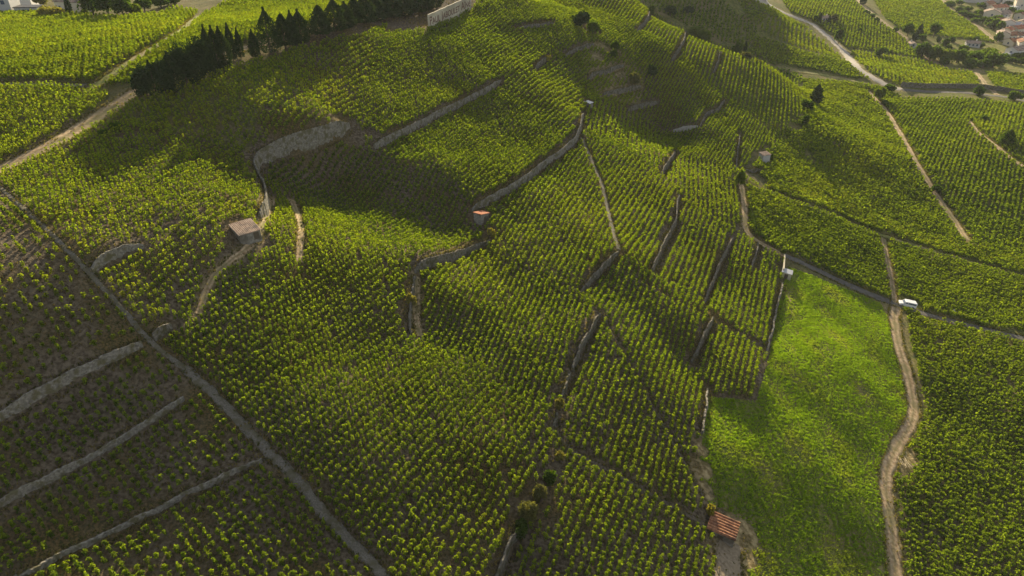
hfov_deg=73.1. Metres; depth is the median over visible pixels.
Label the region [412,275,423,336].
dirt path
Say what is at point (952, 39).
bush
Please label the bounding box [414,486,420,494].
grapevine
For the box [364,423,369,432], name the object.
grapevine
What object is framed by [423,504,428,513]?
grapevine
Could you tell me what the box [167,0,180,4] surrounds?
bush
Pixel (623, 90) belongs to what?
stone wall
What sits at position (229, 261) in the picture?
dirt path
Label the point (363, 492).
grapevine
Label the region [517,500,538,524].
bush
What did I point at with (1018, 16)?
house
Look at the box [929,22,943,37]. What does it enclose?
broadleaf tree
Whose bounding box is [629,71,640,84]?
broadleaf tree
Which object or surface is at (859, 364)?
meadow grass
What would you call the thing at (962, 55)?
broadleaf tree
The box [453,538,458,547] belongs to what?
grapevine
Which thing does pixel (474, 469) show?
grapevine
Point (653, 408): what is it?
dirt path
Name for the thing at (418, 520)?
grapevine
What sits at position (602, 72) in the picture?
stone wall
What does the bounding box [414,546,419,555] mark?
grapevine
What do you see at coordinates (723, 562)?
yard
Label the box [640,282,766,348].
dirt path
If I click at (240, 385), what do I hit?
grapevine
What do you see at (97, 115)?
dirt track
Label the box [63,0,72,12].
cypress tree
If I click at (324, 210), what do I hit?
grapevines
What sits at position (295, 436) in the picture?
grapevine
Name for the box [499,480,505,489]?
grapevine
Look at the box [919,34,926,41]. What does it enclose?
bush
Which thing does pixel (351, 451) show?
grapevine
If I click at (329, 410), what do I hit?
grapevine
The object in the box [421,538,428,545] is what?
grapevine
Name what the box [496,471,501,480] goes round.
grapevine
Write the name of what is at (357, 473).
grapevine
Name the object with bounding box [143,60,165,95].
evergreen tree
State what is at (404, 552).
grapevine
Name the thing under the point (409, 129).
stone wall
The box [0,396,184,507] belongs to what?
stone wall
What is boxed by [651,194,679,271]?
stone wall
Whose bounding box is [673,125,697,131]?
stone wall
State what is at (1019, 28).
house
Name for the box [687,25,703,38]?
broadleaf tree
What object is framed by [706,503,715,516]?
bush
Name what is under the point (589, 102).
hut
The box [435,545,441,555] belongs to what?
grapevine
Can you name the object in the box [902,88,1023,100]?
road
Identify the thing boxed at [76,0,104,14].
broadleaf tree
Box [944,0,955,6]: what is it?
bush
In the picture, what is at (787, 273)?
hut
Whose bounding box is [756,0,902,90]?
road
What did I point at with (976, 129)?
dirt track
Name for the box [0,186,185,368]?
gravel path
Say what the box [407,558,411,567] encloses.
grapevine
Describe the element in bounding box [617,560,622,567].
grapevine
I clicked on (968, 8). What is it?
bush
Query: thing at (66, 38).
vine rows
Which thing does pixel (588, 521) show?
grapevine
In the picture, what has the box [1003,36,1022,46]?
house
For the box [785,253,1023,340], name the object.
tarmac lane
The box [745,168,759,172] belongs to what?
stone wall
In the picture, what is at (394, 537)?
grapevine
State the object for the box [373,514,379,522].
grapevine
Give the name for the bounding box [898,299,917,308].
van
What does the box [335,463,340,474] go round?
grapevine
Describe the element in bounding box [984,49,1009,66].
broadleaf tree
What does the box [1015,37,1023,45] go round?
house
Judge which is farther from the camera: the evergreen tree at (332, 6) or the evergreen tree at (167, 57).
the evergreen tree at (332, 6)
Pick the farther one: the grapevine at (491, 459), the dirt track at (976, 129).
the dirt track at (976, 129)
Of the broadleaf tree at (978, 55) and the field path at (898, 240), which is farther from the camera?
the broadleaf tree at (978, 55)
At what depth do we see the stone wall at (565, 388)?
121.51 m
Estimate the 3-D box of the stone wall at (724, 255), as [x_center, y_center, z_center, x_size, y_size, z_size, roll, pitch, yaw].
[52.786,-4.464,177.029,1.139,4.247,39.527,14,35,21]
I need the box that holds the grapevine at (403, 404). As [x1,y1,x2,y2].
[401,401,407,410]
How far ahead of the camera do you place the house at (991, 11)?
610.29 m
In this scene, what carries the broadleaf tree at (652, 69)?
on the ground at (84, 348)
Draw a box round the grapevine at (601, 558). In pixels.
[598,554,605,563]
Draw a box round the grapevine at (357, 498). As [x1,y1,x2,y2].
[355,494,360,503]
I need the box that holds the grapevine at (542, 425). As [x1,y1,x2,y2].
[540,419,544,429]
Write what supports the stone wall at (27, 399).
on the ground at (84, 348)
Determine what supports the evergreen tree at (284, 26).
on the ground at (84, 348)
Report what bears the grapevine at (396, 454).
on the ground at (84, 348)
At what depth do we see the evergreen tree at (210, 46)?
170.57 m
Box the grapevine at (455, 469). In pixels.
[452,467,457,476]
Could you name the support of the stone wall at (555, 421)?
on the ground at (84, 348)
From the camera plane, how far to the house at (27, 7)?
261.39 m
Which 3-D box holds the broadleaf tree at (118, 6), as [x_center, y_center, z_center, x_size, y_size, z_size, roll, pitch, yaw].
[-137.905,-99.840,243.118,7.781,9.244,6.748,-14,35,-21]
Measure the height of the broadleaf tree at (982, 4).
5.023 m
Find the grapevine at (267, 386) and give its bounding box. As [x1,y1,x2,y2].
[264,382,269,390]
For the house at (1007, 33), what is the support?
on the ground at (84, 348)
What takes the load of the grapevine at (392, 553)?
on the ground at (84, 348)
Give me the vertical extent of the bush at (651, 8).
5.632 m
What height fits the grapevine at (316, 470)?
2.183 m
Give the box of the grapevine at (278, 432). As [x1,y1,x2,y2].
[275,430,281,439]
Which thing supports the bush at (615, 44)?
on the ground at (84, 348)
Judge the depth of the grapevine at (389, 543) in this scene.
90.82 m
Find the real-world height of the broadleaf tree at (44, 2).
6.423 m
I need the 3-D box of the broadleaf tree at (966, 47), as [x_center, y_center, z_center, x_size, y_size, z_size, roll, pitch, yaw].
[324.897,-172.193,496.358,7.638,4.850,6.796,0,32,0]
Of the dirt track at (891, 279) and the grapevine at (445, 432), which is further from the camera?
the dirt track at (891, 279)
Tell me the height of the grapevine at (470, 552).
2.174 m
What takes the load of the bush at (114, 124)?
on the ground at (84, 348)
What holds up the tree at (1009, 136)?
on the ground at (84, 348)
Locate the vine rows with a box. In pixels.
[0,0,1023,575]
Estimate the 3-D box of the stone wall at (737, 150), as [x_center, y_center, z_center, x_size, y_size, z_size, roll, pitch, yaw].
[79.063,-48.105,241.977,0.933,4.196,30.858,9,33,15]
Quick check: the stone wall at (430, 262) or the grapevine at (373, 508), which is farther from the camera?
the stone wall at (430, 262)
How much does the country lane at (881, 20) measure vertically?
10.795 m
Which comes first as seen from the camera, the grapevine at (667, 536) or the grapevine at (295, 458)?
the grapevine at (295, 458)
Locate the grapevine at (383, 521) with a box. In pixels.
[379,519,388,528]
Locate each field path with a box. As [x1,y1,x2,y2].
[1,83,89,87]
[737,181,783,256]
[745,183,1023,277]
[770,65,874,85]
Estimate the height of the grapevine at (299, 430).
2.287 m
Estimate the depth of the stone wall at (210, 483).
89.50 m
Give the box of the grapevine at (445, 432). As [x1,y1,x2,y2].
[442,428,447,438]
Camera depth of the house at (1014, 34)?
545.32 m
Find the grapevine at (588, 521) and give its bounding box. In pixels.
[586,518,590,527]
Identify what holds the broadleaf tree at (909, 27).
on the ground at (84, 348)
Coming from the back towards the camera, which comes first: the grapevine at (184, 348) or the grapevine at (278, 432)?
the grapevine at (184, 348)
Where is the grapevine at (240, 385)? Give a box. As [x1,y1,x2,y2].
[237,381,243,388]
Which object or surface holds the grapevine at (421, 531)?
on the ground at (84, 348)
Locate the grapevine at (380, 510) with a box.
[377,506,382,517]
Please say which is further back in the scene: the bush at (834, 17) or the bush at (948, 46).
the bush at (834, 17)
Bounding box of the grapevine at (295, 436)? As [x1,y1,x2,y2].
[293,431,299,442]
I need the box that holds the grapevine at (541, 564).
[538,560,543,568]
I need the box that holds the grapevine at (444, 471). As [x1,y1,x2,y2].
[441,467,447,476]
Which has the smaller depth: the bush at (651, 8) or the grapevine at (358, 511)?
the grapevine at (358, 511)
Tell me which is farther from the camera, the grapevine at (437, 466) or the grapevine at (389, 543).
the grapevine at (437, 466)
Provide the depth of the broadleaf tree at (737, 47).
388.50 m
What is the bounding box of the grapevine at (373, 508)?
[371,502,375,512]
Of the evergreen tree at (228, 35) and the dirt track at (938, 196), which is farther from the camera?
the dirt track at (938, 196)
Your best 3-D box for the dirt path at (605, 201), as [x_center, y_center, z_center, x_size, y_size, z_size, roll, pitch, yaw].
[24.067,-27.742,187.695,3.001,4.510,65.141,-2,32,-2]
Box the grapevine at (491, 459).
[489,455,495,463]
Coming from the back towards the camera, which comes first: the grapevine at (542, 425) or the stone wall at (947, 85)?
the stone wall at (947, 85)
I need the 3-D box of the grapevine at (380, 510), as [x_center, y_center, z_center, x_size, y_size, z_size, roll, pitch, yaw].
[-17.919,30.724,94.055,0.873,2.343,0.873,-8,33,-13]
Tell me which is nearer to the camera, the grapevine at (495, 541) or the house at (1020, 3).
the grapevine at (495, 541)
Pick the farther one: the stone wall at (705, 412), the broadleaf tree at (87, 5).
the broadleaf tree at (87, 5)
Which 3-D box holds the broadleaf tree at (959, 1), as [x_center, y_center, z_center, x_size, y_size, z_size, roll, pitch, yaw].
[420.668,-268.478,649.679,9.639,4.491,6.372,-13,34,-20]
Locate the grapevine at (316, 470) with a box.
[313,468,320,476]
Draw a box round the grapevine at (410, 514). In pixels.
[408,508,415,521]
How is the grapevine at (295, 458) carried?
on the ground at (84, 348)
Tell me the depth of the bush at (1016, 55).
488.87 m
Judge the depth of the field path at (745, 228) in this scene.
202.90 m
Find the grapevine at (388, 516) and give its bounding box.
[385,512,391,522]
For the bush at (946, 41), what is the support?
on the ground at (84, 348)
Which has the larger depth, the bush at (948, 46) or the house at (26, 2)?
the bush at (948, 46)
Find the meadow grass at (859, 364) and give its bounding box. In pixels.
[700,267,906,575]
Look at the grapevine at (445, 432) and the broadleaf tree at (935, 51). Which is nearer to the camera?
the grapevine at (445, 432)
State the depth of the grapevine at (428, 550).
91.13 m
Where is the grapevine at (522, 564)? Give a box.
[520,560,525,569]
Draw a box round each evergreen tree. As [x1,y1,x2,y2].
[127,62,153,96]
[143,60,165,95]
[151,57,176,93]
[162,51,186,91]
[167,41,198,85]
[183,45,204,83]
[184,31,216,78]
[201,24,217,73]
[208,25,225,68]
[215,26,232,66]
[224,22,238,60]
[234,27,244,57]
[247,28,260,57]
[254,7,281,54]
[270,13,296,48]
[285,9,300,45]
[291,8,310,43]
[308,4,335,37]
[322,0,347,32]
[335,1,356,28]
[347,0,367,25]
[413,0,434,12]
[426,0,444,7]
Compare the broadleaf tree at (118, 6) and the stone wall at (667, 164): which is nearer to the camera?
the stone wall at (667, 164)
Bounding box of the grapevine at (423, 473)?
[421,467,426,475]
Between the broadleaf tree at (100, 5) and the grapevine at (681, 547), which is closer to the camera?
the grapevine at (681, 547)
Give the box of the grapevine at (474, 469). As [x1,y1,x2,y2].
[473,465,478,474]
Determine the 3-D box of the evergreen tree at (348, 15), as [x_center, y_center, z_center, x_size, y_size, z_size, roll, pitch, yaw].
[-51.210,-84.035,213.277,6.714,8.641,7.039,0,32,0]
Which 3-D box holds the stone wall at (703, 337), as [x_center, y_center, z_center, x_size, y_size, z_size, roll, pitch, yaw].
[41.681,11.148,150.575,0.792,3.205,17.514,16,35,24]
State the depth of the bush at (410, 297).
132.30 m
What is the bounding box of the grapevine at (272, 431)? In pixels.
[268,425,275,435]
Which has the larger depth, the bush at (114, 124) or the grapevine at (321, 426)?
the bush at (114, 124)
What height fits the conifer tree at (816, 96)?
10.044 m
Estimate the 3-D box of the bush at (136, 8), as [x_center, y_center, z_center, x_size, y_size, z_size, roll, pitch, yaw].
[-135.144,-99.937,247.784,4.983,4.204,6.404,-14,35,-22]
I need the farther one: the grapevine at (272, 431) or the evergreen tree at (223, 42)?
the evergreen tree at (223, 42)
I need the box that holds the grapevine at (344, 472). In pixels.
[342,467,346,477]
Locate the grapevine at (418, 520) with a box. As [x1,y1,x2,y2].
[415,516,420,526]
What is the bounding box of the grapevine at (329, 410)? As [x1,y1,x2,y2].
[326,406,331,415]
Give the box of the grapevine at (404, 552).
[401,548,407,558]
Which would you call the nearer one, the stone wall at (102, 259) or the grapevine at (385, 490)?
the grapevine at (385, 490)
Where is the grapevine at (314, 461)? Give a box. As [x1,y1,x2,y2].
[310,457,317,467]
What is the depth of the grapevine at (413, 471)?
99.72 m
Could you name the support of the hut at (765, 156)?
on the ground at (84, 348)
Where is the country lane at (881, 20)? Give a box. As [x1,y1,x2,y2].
[857,0,981,70]
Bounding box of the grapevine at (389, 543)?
[387,539,391,548]
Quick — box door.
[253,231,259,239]
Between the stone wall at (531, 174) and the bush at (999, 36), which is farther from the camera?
the bush at (999, 36)
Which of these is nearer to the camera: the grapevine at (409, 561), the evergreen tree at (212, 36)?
the grapevine at (409, 561)
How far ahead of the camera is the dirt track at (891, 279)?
207.74 m
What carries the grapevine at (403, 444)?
on the ground at (84, 348)
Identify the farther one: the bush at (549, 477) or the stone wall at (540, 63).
the stone wall at (540, 63)
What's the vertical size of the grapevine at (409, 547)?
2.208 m
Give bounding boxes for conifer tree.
[809,84,824,102]
[916,23,923,34]
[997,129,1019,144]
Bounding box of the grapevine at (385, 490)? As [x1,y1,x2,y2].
[383,485,388,495]
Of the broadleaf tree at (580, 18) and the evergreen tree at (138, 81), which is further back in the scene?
the broadleaf tree at (580, 18)
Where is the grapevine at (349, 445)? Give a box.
[345,440,350,449]
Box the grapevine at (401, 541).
[398,537,404,547]
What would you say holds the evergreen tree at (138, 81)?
on the ground at (84, 348)
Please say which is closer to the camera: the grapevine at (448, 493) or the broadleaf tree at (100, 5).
the grapevine at (448, 493)
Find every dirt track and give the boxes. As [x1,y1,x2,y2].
[0,23,347,172]
[868,91,969,239]
[878,304,918,575]
[881,238,897,302]
[942,0,998,41]
[968,121,1023,165]
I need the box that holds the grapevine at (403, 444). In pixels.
[400,441,405,450]
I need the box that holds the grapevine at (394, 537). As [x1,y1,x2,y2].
[392,535,397,543]
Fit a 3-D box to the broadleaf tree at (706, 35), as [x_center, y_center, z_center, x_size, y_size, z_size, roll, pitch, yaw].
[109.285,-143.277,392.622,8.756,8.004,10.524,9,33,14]
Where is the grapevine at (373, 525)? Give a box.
[370,520,375,528]
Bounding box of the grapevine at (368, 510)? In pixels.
[365,507,371,517]
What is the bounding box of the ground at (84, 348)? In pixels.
[0,0,1023,575]
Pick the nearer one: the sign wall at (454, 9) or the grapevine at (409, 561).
the grapevine at (409, 561)
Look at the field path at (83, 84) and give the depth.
165.72 m
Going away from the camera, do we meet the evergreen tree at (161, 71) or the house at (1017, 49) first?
the evergreen tree at (161, 71)
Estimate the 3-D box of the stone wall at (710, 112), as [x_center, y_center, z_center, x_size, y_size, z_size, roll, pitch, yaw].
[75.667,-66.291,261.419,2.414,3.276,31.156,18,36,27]
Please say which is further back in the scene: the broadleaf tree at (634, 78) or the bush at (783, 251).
the broadleaf tree at (634, 78)
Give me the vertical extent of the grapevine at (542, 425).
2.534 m
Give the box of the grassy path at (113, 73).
[87,16,197,87]
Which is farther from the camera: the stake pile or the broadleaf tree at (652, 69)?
the broadleaf tree at (652, 69)
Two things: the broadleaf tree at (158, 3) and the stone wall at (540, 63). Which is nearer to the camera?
the stone wall at (540, 63)
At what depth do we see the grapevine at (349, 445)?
100.03 m
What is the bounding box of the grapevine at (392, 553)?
[390,550,396,558]
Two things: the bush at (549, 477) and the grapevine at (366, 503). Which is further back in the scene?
the bush at (549, 477)
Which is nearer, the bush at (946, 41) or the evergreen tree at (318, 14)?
the evergreen tree at (318, 14)
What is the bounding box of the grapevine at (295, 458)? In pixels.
[292,456,298,465]
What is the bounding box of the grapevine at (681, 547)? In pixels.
[678,545,685,552]
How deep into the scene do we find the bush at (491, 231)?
161.84 m
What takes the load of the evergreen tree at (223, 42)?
on the ground at (84, 348)
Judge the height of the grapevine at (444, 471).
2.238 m
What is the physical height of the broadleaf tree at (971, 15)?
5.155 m
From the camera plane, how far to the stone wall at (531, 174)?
184.84 m
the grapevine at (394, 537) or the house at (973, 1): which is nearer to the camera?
the grapevine at (394, 537)
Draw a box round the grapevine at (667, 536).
[664,534,671,542]
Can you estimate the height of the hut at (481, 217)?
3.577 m
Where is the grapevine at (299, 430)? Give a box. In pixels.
[297,425,302,435]
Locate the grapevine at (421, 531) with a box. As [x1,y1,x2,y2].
[418,527,424,536]
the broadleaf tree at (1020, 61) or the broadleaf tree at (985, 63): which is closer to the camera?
the broadleaf tree at (985, 63)
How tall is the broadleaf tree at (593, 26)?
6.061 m
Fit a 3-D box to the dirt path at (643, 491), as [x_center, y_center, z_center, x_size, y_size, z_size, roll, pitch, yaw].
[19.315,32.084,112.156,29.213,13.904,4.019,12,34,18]
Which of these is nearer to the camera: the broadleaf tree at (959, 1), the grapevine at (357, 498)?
the grapevine at (357, 498)
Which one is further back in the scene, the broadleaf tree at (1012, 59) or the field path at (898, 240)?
the broadleaf tree at (1012, 59)
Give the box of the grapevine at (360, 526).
[356,522,361,531]
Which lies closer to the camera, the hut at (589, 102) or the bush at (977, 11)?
the hut at (589, 102)
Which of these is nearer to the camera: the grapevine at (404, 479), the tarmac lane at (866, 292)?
the grapevine at (404, 479)
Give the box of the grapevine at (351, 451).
[348,448,353,457]
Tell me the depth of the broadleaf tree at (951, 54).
457.84 m
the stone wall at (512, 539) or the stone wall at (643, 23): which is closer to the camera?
the stone wall at (512, 539)
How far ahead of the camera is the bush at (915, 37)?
503.00 m
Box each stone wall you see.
[0,341,142,420]
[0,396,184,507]
[14,458,262,575]
[90,243,143,272]
[152,323,172,340]
[253,120,349,218]
[373,80,501,148]
[408,275,416,335]
[414,239,489,273]
[471,113,583,210]
[495,529,517,575]
[518,21,552,29]
[535,57,546,69]
[553,412,557,427]
[561,372,571,397]
[565,43,593,56]
[572,313,600,371]
[580,250,618,292]
[588,64,623,79]
[603,85,640,95]
[627,100,658,110]
[637,11,651,30]
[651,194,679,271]
[660,152,675,174]
[671,31,686,61]
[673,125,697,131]
[691,316,713,362]
[700,99,724,126]
[701,388,708,433]
[704,237,732,303]
[713,51,720,72]
[735,133,739,168]
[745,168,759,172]
[751,242,758,267]
[766,282,782,353]
[900,82,1023,93]
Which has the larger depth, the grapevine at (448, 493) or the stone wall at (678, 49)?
the stone wall at (678, 49)
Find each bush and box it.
[36,5,65,14]
[97,129,107,135]
[108,121,121,129]
[128,3,142,13]
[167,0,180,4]
[405,292,416,305]
[487,227,495,236]
[514,518,529,539]
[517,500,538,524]
[532,482,547,503]
[542,469,557,487]
[554,450,565,460]
[555,397,564,410]
[610,48,617,56]
[611,40,619,48]
[648,4,654,13]
[664,5,676,13]
[683,6,694,12]
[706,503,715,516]
[734,169,746,186]
[740,51,752,59]
[780,248,786,253]
[801,98,815,109]
[802,115,809,125]
[831,14,839,20]
[885,83,896,90]
[911,33,918,40]
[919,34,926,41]
[932,184,942,192]
[941,38,950,45]
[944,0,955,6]
[944,44,952,48]
[949,36,955,41]
[954,6,964,11]
[964,6,973,10]
[968,13,981,17]
[973,85,985,95]
[974,9,982,13]
[980,114,989,120]
[982,16,992,24]
[990,18,1000,28]
[993,31,1003,41]
[1007,90,1023,99]
[1012,52,1023,57]
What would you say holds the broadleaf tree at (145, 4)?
on the ground at (84, 348)
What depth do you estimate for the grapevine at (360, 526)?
91.87 m
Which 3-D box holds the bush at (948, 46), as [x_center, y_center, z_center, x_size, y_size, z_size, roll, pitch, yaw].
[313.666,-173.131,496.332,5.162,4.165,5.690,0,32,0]
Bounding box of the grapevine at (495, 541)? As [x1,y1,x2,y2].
[492,538,500,547]
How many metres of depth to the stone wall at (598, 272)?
153.09 m
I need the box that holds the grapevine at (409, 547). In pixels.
[407,542,412,551]
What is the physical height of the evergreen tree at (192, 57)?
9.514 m
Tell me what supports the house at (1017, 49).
on the ground at (84, 348)
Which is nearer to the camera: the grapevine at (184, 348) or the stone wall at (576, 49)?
the grapevine at (184, 348)
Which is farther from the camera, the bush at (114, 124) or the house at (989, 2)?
the house at (989, 2)
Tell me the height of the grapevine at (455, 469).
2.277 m
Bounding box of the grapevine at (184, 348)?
[180,343,186,351]
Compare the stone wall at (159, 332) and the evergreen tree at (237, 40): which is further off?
the evergreen tree at (237, 40)
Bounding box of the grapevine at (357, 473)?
[352,469,360,478]
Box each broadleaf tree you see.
[32,0,48,5]
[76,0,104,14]
[90,0,112,13]
[108,0,130,13]
[133,0,152,11]
[151,0,169,7]
[569,9,590,26]
[586,20,599,32]
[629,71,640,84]
[647,64,657,76]
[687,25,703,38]
[699,28,711,41]
[732,42,744,53]
[834,27,845,42]
[873,86,887,100]
[874,46,889,55]
[902,22,915,35]
[912,41,932,56]
[925,44,944,60]
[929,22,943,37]
[937,56,950,64]
[939,48,956,62]
[953,48,967,63]
[955,0,964,3]
[957,10,968,15]
[958,44,969,50]
[962,58,977,68]
[964,12,973,17]
[967,50,984,59]
[970,18,981,21]
[976,2,986,7]
[977,58,992,67]
[979,48,990,54]
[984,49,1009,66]
[993,15,1004,18]
[996,21,1006,29]
[1004,1,1013,5]
[1008,56,1016,62]
[1015,57,1023,64]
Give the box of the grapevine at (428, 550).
[425,545,430,554]
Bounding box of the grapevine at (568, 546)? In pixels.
[566,542,571,551]
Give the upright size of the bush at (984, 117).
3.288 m
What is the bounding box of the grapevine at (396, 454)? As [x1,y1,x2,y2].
[393,448,399,457]
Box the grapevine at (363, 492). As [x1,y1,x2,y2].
[361,487,366,497]
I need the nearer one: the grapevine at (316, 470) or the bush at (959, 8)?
the grapevine at (316, 470)
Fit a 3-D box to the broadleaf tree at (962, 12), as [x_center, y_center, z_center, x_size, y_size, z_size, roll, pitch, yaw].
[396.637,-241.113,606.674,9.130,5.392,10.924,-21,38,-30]
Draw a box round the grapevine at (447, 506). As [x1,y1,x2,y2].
[443,504,449,512]
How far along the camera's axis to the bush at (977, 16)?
601.60 m
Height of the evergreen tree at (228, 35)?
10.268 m
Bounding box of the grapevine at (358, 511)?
[352,509,360,521]
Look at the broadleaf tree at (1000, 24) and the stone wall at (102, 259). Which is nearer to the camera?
the stone wall at (102, 259)
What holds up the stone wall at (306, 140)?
on the ground at (84, 348)
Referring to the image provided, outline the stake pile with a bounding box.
[897,455,912,468]
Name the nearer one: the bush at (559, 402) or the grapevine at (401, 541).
the grapevine at (401, 541)
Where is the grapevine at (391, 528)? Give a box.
[387,525,393,533]
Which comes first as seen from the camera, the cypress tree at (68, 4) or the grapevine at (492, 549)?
the grapevine at (492, 549)
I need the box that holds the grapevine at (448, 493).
[446,490,451,499]
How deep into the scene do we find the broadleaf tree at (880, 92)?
353.48 m
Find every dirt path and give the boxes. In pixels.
[195,198,275,313]
[290,201,304,262]
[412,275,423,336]
[550,426,708,530]
[580,137,620,249]
[600,311,703,495]
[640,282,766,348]
[974,72,999,94]
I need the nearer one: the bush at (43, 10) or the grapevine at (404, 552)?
the grapevine at (404, 552)
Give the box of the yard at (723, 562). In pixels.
[713,539,745,575]
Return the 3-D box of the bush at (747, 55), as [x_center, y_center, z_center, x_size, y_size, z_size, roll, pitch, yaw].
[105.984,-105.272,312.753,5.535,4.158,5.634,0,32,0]
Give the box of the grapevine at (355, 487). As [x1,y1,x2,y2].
[353,483,357,493]
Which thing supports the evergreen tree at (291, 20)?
on the ground at (84, 348)
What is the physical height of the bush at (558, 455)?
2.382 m
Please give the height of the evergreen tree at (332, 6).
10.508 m
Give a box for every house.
[0,0,20,11]
[12,4,43,11]
[19,0,38,4]
[52,0,90,12]
[822,14,831,21]
[908,40,916,47]
[963,0,986,2]
[965,39,981,47]
[983,7,1001,16]
[984,0,995,7]
[986,3,1009,10]
[996,28,1010,41]
[1001,9,1013,17]
[1001,17,1016,28]
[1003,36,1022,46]
[1004,25,1014,31]
[1004,44,1023,53]
[1010,30,1020,37]
[1012,23,1023,31]
[1013,0,1023,9]
[1013,12,1023,20]
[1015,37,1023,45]
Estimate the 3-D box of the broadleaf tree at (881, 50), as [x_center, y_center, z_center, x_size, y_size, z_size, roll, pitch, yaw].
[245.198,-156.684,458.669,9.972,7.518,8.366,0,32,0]
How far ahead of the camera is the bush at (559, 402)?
116.39 m
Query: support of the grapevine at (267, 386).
on the ground at (84, 348)
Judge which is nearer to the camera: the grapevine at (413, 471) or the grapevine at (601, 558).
the grapevine at (601, 558)
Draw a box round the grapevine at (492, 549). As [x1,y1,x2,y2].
[490,544,495,552]
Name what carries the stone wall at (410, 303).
on the ground at (84, 348)
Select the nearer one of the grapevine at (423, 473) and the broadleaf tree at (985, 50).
the grapevine at (423, 473)
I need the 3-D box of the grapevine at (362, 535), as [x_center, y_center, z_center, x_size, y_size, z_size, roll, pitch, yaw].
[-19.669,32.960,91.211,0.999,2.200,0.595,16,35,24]
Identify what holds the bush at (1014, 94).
on the ground at (84, 348)
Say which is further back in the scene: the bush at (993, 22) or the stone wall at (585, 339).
the bush at (993, 22)
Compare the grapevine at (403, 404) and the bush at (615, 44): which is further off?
the bush at (615, 44)
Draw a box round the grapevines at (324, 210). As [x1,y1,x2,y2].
[0,0,806,575]
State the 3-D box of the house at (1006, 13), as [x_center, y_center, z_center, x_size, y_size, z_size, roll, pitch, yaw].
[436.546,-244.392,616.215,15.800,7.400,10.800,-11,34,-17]
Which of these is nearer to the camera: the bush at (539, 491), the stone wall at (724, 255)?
the bush at (539, 491)
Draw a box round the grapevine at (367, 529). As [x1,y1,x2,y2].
[364,526,370,535]
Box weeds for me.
[0,0,1023,575]
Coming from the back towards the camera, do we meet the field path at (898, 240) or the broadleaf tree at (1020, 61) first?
the broadleaf tree at (1020, 61)
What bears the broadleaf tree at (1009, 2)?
on the ground at (84, 348)
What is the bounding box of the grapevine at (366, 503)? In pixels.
[363,498,368,507]
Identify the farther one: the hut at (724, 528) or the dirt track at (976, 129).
the dirt track at (976, 129)
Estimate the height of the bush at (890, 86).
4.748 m
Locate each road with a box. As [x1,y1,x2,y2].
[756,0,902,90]
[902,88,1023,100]
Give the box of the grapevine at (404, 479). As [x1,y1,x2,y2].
[401,476,406,485]
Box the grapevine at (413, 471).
[409,468,415,476]
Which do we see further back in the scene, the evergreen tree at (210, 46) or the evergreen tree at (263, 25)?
the evergreen tree at (263, 25)
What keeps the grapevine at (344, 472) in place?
on the ground at (84, 348)
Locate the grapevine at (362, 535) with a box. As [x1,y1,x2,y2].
[360,531,365,541]
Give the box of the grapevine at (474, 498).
[471,493,478,502]
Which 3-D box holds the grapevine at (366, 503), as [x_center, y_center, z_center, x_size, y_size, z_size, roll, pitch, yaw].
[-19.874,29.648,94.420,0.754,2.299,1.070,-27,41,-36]
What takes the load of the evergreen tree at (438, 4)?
on the ground at (84, 348)
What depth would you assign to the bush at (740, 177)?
216.52 m
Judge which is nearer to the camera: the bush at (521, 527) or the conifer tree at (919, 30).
the bush at (521, 527)
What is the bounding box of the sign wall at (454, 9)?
[427,0,470,26]
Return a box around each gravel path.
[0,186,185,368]
[181,365,390,575]
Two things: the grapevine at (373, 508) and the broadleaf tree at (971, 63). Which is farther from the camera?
the broadleaf tree at (971, 63)
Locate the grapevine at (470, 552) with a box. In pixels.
[466,548,472,557]
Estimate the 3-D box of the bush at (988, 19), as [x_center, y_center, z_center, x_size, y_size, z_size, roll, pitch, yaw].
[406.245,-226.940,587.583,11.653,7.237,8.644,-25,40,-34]
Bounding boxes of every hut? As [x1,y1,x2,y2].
[228,218,261,244]
[472,210,489,224]
[585,100,593,107]
[706,511,740,546]
[758,151,771,162]
[782,268,792,280]
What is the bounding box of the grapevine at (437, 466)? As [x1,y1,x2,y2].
[436,462,441,471]
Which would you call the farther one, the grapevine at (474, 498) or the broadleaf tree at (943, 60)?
the broadleaf tree at (943, 60)
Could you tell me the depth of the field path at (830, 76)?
383.29 m
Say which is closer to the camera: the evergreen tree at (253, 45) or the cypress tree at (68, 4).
the evergreen tree at (253, 45)
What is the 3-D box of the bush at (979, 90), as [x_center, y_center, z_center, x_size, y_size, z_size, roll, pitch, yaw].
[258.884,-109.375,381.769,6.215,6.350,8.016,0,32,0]
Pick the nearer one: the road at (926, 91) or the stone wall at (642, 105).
the stone wall at (642, 105)
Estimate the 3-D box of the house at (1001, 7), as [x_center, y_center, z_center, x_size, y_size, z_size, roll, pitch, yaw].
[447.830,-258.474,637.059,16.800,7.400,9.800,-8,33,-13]
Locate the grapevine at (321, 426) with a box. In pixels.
[319,424,324,432]
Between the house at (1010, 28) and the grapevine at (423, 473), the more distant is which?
the house at (1010, 28)
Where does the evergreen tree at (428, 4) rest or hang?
on the ground at (84, 348)
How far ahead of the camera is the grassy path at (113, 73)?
175.29 m
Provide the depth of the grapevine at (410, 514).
94.47 m
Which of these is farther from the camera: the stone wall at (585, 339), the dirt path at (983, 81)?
the dirt path at (983, 81)
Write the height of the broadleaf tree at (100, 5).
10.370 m
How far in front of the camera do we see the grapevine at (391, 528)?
92.29 m
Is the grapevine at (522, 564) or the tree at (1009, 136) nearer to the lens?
the grapevine at (522, 564)

